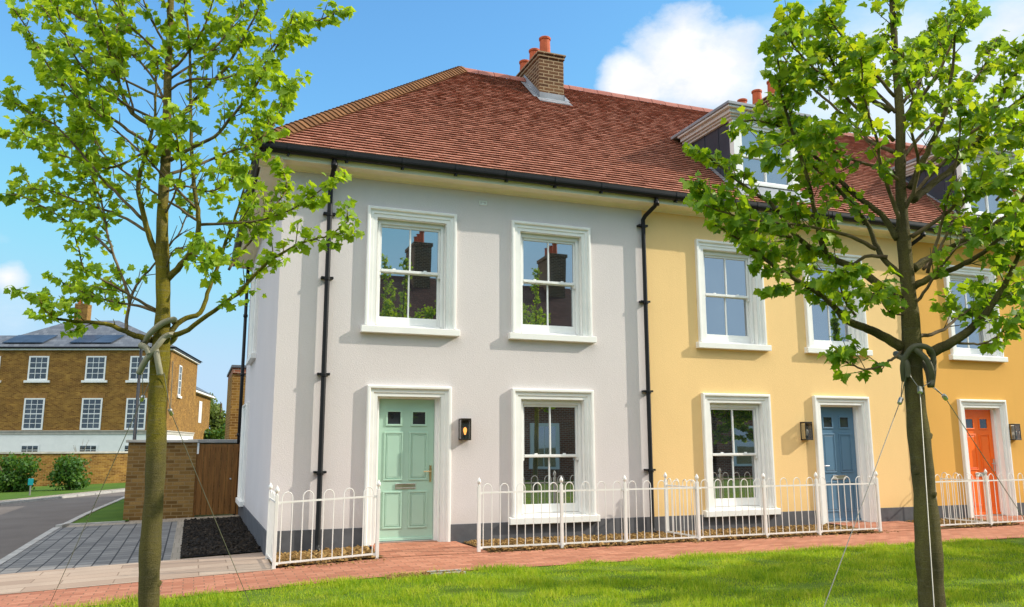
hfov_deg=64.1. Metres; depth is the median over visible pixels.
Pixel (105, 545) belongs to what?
setts driveway
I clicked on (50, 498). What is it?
kerb
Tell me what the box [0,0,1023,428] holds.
sky
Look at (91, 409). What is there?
window
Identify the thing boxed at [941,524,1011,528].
planting strip
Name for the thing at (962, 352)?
window
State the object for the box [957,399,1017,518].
door
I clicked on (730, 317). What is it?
window
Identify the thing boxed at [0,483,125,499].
verge
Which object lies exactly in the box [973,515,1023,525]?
front path
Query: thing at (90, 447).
window
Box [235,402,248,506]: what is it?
window
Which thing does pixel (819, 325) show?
window
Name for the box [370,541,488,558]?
front path
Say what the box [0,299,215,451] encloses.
town house
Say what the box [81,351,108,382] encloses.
window
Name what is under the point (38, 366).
window
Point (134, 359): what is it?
window
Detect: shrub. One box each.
[0,451,45,492]
[43,453,93,489]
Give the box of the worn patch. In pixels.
[384,569,463,579]
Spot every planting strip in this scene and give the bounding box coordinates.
[268,548,381,565]
[463,525,879,551]
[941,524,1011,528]
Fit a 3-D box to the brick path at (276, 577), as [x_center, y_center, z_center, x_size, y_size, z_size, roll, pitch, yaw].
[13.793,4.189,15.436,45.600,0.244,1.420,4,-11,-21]
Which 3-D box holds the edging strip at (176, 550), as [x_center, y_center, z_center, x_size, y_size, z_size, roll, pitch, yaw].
[-5.522,3.858,13.532,0.120,0.035,5.750,4,-11,-21]
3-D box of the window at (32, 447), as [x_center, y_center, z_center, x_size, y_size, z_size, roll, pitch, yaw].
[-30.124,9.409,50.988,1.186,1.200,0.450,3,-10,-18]
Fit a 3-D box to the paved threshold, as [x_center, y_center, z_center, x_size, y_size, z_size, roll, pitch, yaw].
[-7.101,4.354,16.380,3.190,0.079,0.780,4,-11,-21]
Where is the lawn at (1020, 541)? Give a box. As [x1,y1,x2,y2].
[87,537,1023,606]
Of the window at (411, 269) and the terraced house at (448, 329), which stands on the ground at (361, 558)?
the terraced house at (448, 329)
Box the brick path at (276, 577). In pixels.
[0,525,1023,606]
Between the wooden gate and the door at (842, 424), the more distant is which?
the wooden gate
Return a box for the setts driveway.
[0,521,177,573]
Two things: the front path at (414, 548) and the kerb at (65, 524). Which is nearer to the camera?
the front path at (414, 548)
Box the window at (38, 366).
[23,351,51,382]
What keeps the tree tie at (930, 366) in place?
attached to the street tree at (861, 54)
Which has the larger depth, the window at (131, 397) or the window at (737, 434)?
the window at (131, 397)
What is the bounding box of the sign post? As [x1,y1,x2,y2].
[28,478,33,495]
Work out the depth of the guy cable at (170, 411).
6.23 m
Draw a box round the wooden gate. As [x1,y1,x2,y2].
[193,443,239,516]
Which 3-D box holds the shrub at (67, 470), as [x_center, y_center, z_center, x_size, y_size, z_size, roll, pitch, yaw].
[-18.170,6.950,33.507,1.892,1.651,1.833,4,-11,-21]
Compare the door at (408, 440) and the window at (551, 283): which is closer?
the door at (408, 440)
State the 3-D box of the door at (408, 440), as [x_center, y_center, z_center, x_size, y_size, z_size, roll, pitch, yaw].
[-1.519,2.325,11.822,1.255,2.245,0.264,4,-11,-21]
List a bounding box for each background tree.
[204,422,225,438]
[209,392,225,432]
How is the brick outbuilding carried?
on the ground at (361, 558)
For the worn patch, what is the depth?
8.93 m
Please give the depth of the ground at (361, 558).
11.58 m
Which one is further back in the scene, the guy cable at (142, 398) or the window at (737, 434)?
the window at (737, 434)
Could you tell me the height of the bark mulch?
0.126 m
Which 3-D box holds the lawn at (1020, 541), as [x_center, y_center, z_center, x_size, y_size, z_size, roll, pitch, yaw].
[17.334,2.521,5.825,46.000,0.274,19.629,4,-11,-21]
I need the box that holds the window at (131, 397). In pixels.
[124,393,147,429]
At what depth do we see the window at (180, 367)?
55.02 m
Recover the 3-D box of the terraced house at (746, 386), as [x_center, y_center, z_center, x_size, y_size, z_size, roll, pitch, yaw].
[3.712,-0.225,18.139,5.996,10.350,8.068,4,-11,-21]
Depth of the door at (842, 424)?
14.71 m
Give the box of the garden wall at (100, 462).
[0,451,127,485]
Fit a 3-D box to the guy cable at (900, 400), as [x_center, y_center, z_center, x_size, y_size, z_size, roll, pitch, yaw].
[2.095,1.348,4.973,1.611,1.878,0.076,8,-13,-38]
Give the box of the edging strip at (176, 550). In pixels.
[170,521,183,559]
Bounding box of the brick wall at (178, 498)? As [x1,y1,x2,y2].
[123,440,197,520]
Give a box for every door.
[363,385,451,546]
[812,396,877,524]
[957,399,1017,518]
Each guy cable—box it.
[49,373,148,604]
[164,362,249,603]
[824,378,905,606]
[910,376,934,606]
[926,382,1023,517]
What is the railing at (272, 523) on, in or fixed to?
on the ground at (361, 558)
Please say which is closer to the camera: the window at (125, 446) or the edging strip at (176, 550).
the edging strip at (176, 550)
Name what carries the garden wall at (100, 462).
on the verge at (40, 491)
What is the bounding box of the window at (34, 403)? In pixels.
[21,393,47,429]
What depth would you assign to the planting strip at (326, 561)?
10.21 m
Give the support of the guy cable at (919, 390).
attached to the tree tie at (930, 366)
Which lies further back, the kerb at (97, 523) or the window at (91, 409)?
the window at (91, 409)
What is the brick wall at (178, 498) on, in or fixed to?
on the paved threshold
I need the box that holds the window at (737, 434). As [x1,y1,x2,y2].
[701,393,780,516]
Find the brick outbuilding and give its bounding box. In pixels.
[225,365,245,438]
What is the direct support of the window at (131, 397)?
in the town house at (64, 394)
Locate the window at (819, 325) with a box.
[802,253,872,355]
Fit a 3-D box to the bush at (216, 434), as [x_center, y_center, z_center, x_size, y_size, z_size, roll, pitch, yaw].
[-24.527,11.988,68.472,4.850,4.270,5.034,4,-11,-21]
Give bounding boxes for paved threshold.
[67,515,238,526]
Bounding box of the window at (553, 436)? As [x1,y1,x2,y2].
[509,388,599,524]
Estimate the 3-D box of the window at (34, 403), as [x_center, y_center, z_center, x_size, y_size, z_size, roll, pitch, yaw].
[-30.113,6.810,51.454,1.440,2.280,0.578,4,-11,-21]
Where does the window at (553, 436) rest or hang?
in the terraced house at (448, 329)
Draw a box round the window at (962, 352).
[943,265,1007,362]
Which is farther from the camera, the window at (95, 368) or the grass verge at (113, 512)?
the window at (95, 368)
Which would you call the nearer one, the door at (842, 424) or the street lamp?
the door at (842, 424)
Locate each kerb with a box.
[0,489,124,504]
[0,527,59,565]
[55,496,124,527]
[69,521,124,526]
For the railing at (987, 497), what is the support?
on the ground at (361, 558)
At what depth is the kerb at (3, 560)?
12.76 m
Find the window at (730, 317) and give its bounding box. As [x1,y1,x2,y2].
[694,239,771,350]
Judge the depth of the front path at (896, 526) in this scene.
14.01 m
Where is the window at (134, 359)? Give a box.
[125,351,149,382]
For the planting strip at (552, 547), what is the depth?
11.81 m
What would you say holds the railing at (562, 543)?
on the ground at (361, 558)
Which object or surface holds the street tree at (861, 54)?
on the lawn at (1020, 541)
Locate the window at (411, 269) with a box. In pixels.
[360,205,459,336]
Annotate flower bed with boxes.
[180,517,261,557]
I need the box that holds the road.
[0,492,124,558]
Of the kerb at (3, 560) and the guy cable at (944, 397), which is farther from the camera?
the kerb at (3, 560)
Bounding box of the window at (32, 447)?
[20,444,39,451]
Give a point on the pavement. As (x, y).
(58, 495)
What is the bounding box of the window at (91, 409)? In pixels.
[80,393,104,429]
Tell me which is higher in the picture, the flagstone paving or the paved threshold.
the paved threshold
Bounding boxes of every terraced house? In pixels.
[230,36,658,555]
[564,80,925,531]
[802,129,1023,518]
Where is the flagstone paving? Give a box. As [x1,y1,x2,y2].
[0,552,273,593]
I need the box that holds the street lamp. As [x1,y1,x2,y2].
[127,335,142,439]
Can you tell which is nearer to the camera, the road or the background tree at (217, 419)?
the road
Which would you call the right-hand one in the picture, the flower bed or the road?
the flower bed
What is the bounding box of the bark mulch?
[271,518,1019,566]
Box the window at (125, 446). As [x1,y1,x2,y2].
[123,444,128,450]
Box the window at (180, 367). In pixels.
[176,365,181,398]
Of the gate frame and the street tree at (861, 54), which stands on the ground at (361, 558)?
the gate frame
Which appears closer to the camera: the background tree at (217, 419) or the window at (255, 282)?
the window at (255, 282)
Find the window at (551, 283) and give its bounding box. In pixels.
[508,220,596,342]
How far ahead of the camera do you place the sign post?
29.29 m
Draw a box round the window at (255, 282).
[246,259,259,364]
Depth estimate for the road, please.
18.88 m
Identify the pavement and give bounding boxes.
[0,488,124,501]
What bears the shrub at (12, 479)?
on the verge at (40, 491)
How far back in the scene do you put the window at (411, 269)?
12.34 m
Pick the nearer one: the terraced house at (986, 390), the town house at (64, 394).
the terraced house at (986, 390)
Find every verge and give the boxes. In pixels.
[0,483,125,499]
[73,499,127,522]
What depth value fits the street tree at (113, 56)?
6.17 m
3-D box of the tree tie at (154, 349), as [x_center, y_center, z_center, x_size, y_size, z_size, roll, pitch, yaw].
[-2.612,0.316,6.027,0.270,0.444,0.247,4,-11,-21]
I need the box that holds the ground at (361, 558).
[0,488,1006,594]
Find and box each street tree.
[0,0,364,606]
[678,0,1023,606]
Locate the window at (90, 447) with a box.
[78,444,97,451]
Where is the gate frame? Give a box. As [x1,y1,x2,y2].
[188,439,236,514]
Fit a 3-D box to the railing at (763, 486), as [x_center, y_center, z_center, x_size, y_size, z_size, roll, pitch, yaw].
[4.385,3.151,12.694,3.423,1.038,0.056,4,-11,-21]
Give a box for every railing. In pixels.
[265,480,380,568]
[477,472,700,552]
[699,471,881,537]
[935,469,1023,525]
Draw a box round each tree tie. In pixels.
[136,317,177,374]
[893,343,936,387]

